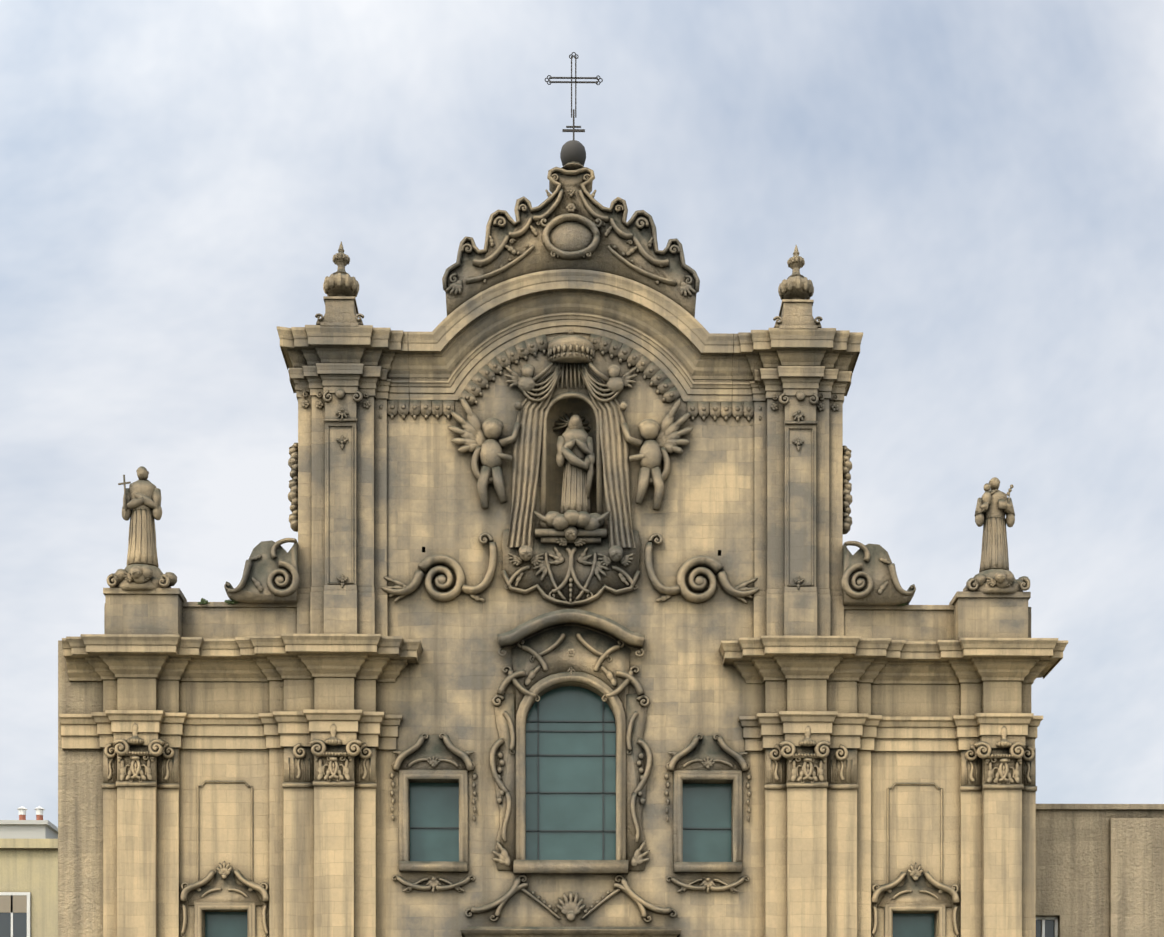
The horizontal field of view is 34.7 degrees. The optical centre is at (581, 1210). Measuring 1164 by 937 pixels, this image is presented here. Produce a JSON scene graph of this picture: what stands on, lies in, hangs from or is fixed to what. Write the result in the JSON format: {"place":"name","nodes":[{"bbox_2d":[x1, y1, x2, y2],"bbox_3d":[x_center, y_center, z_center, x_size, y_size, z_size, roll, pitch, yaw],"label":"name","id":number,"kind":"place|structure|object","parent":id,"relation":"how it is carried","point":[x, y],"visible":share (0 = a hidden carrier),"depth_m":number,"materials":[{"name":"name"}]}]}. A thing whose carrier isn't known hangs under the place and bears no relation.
{"place":"outdoors","nodes":[
{"label":"outdoors","id":0,"kind":"place"},
{"bbox_2d":[0,839,57,936],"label":"building wall","id":1,"kind":"structure","parent":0,"point":[29,865],"depth_m":53.57,"materials":[{"name":"yellow paint"}]},
{"bbox_2d":[0,892,30,936],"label":"window frame","id":2,"kind":"object","parent":1,"relation":"attached to","point":[28,894],"visible":0.8,"depth_m":53.51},
{"bbox_2d":[0,913,26,936],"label":"window glass","id":3,"kind":"object","parent":2,"relation":"in","point":[19,924],"visible":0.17,"depth_m":53.53,"materials":[{"name":"glass"}]},
{"bbox_2d":[0,895,26,912],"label":"window blinds","id":4,"kind":"object","parent":2,"relation":"in","point":[19,903],"visible":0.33,"depth_m":53.52,"materials":[{"name":"beige fabric"}]},
{"bbox_2d":[0,820,57,838],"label":"plant room","id":5,"kind":"object","parent":1,"relation":"on","point":[28,829],"visible":0.38,"depth_m":54.56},
{"bbox_2d":[19,815,42,819],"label":"chimney pipes","id":6,"kind":"object","parent":5,"relation":"on","point":[23,817],"visible":0.38,"depth_m":55.48,"materials":[{"name":"ceramic"}]},
{"bbox_2d":[17,806,44,814],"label":"chimney caps","id":7,"kind":"object","parent":6,"relation":"on","point":[22,810],"visible":0.96,"depth_m":55.47,"materials":[{"name":"silver metal"}]},
{"bbox_2d":[104,333,959,936],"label":"facade wall","id":8,"kind":"structure","parent":0,"point":[686,677],"depth_m":39.78,"materials":[{"name":"beige stone"}]},
{"bbox_2d":[60,269,1067,936],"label":"facade architecture","id":9,"kind":"object","parent":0,"point":[816,655],"visible":0.92,"depth_m":39.51,"materials":[{"name":"beige stone"}]},
{"bbox_2d":[58,640,102,936],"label":"rough strip","id":10,"kind":"object","parent":9,"relation":"attached to","point":[80,845],"visible":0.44,"depth_m":39.67,"materials":[{"name":"stone"}]},
{"bbox_2d":[107,466,176,589],"bbox_3d":[-9.268,-14.371,39.349,1.438,2.743,1.209,0,0,-1],"label":"st francis statue","id":11,"kind":"object","parent":9,"relation":"on","point":[141,509],"visible":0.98,"depth_m":39.24,"materials":[{"name":"stone"}]},
{"bbox_2d":[315,241,363,325],"bbox_3d":[-5.094,-19.525,39.405,1.041,1.968,0.751,0,0,-1],"label":"finial","id":12,"kind":"object","parent":9,"relation":"on","point":[341,288],"visible":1,"depth_m":39.11,"materials":[{"name":"stone"}]},
{"bbox_2d":[198,598,906,605],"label":"ledge weeds","id":13,"kind":"object","parent":9,"relation":"attached to","point":[205,601],"visible":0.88,"depth_m":39.50,"materials":[{"name":"green plant"}]},
{"bbox_2d":[102,161,1036,936],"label":"ornaments","id":14,"kind":"object","parent":9,"relation":"attached to","point":[570,221],"visible":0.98,"depth_m":39.61,"materials":[{"name":"stone"}]},
{"bbox_2d":[534,415,609,529],"bbox_3d":[-0.215,-15.724,39.743,1.632,2.602,0.874,0,0,-1],"label":"madonna statue","id":15,"kind":"object","parent":14,"relation":"on","point":[575,457],"visible":0.98,"depth_m":39.64,"materials":[{"name":"stone"}]},
{"bbox_2d":[560,140,585,165],"bbox_3d":[-0.187,-22.427,39.622,0.550,0.550,0.550,0,0,-1],"label":"ball finial","id":16,"kind":"object","parent":14,"relation":"attached to","point":[572,150],"visible":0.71,"depth_m":39.41,"materials":[{"name":"grey"}]},
{"bbox_2d":[545,52,602,139],"bbox_3d":[-0.177,-23.657,39.622,1.242,1.968,0.030,0,0,-1],"label":"iron cross","id":17,"kind":"object","parent":16,"relation":"on","point":[573,130],"visible":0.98,"depth_m":39.61,"materials":[{"name":"grey metal"}]},
{"bbox_2d":[205,686,933,936],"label":"window glass","id":18,"kind":"object","parent":9,"relation":"attached to","point":[437,805],"visible":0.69,"depth_m":40.09,"materials":[{"name":"glass"}]},
{"bbox_2d":[409,699,731,859],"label":"window bars","id":19,"kind":"object","parent":18,"relation":"attached to","point":[602,755],"depth_m":40.06,"materials":[{"name":"black metal"}]},
{"bbox_2d":[552,413,590,430],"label":"halo","id":20,"kind":"object","parent":9,"relation":"attached to","point":[565,423],"visible":0.29,"depth_m":40.11,"materials":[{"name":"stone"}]},
{"bbox_2d":[773,245,822,328],"bbox_3d":[4.545,-19.525,39.532,1.053,1.971,0.753,0,0,-1],"label":"finial","id":21,"kind":"object","parent":9,"relation":"on","point":[795,289],"visible":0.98,"depth_m":39.24,"materials":[{"name":"stone"}]},
{"bbox_2d":[963,477,1029,593],"bbox_3d":[8.810,-14.297,39.589,1.429,2.606,1.206,0,0,-1],"label":"st anthony statue","id":22,"kind":"object","parent":9,"relation":"on","point":[994,505],"visible":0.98,"depth_m":39.48,"materials":[{"name":"stone"}]},
{"bbox_2d":[0,0,1163,826],"label":"sky","id":23,"kind":"structure","parent":0,"point":[973,190],"materials":[{"name":"white"}]},
{"bbox_2d":[1036,804,1163,936],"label":"neighbouring building","id":24,"kind":"structure","parent":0,"point":[1099,870],"depth_m":41.11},
{"bbox_2d":[1036,917,1057,936],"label":"window frame","id":25,"kind":"object","parent":24,"relation":"attached to","point":[1043,919],"visible":0.68,"depth_m":41.29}
]}

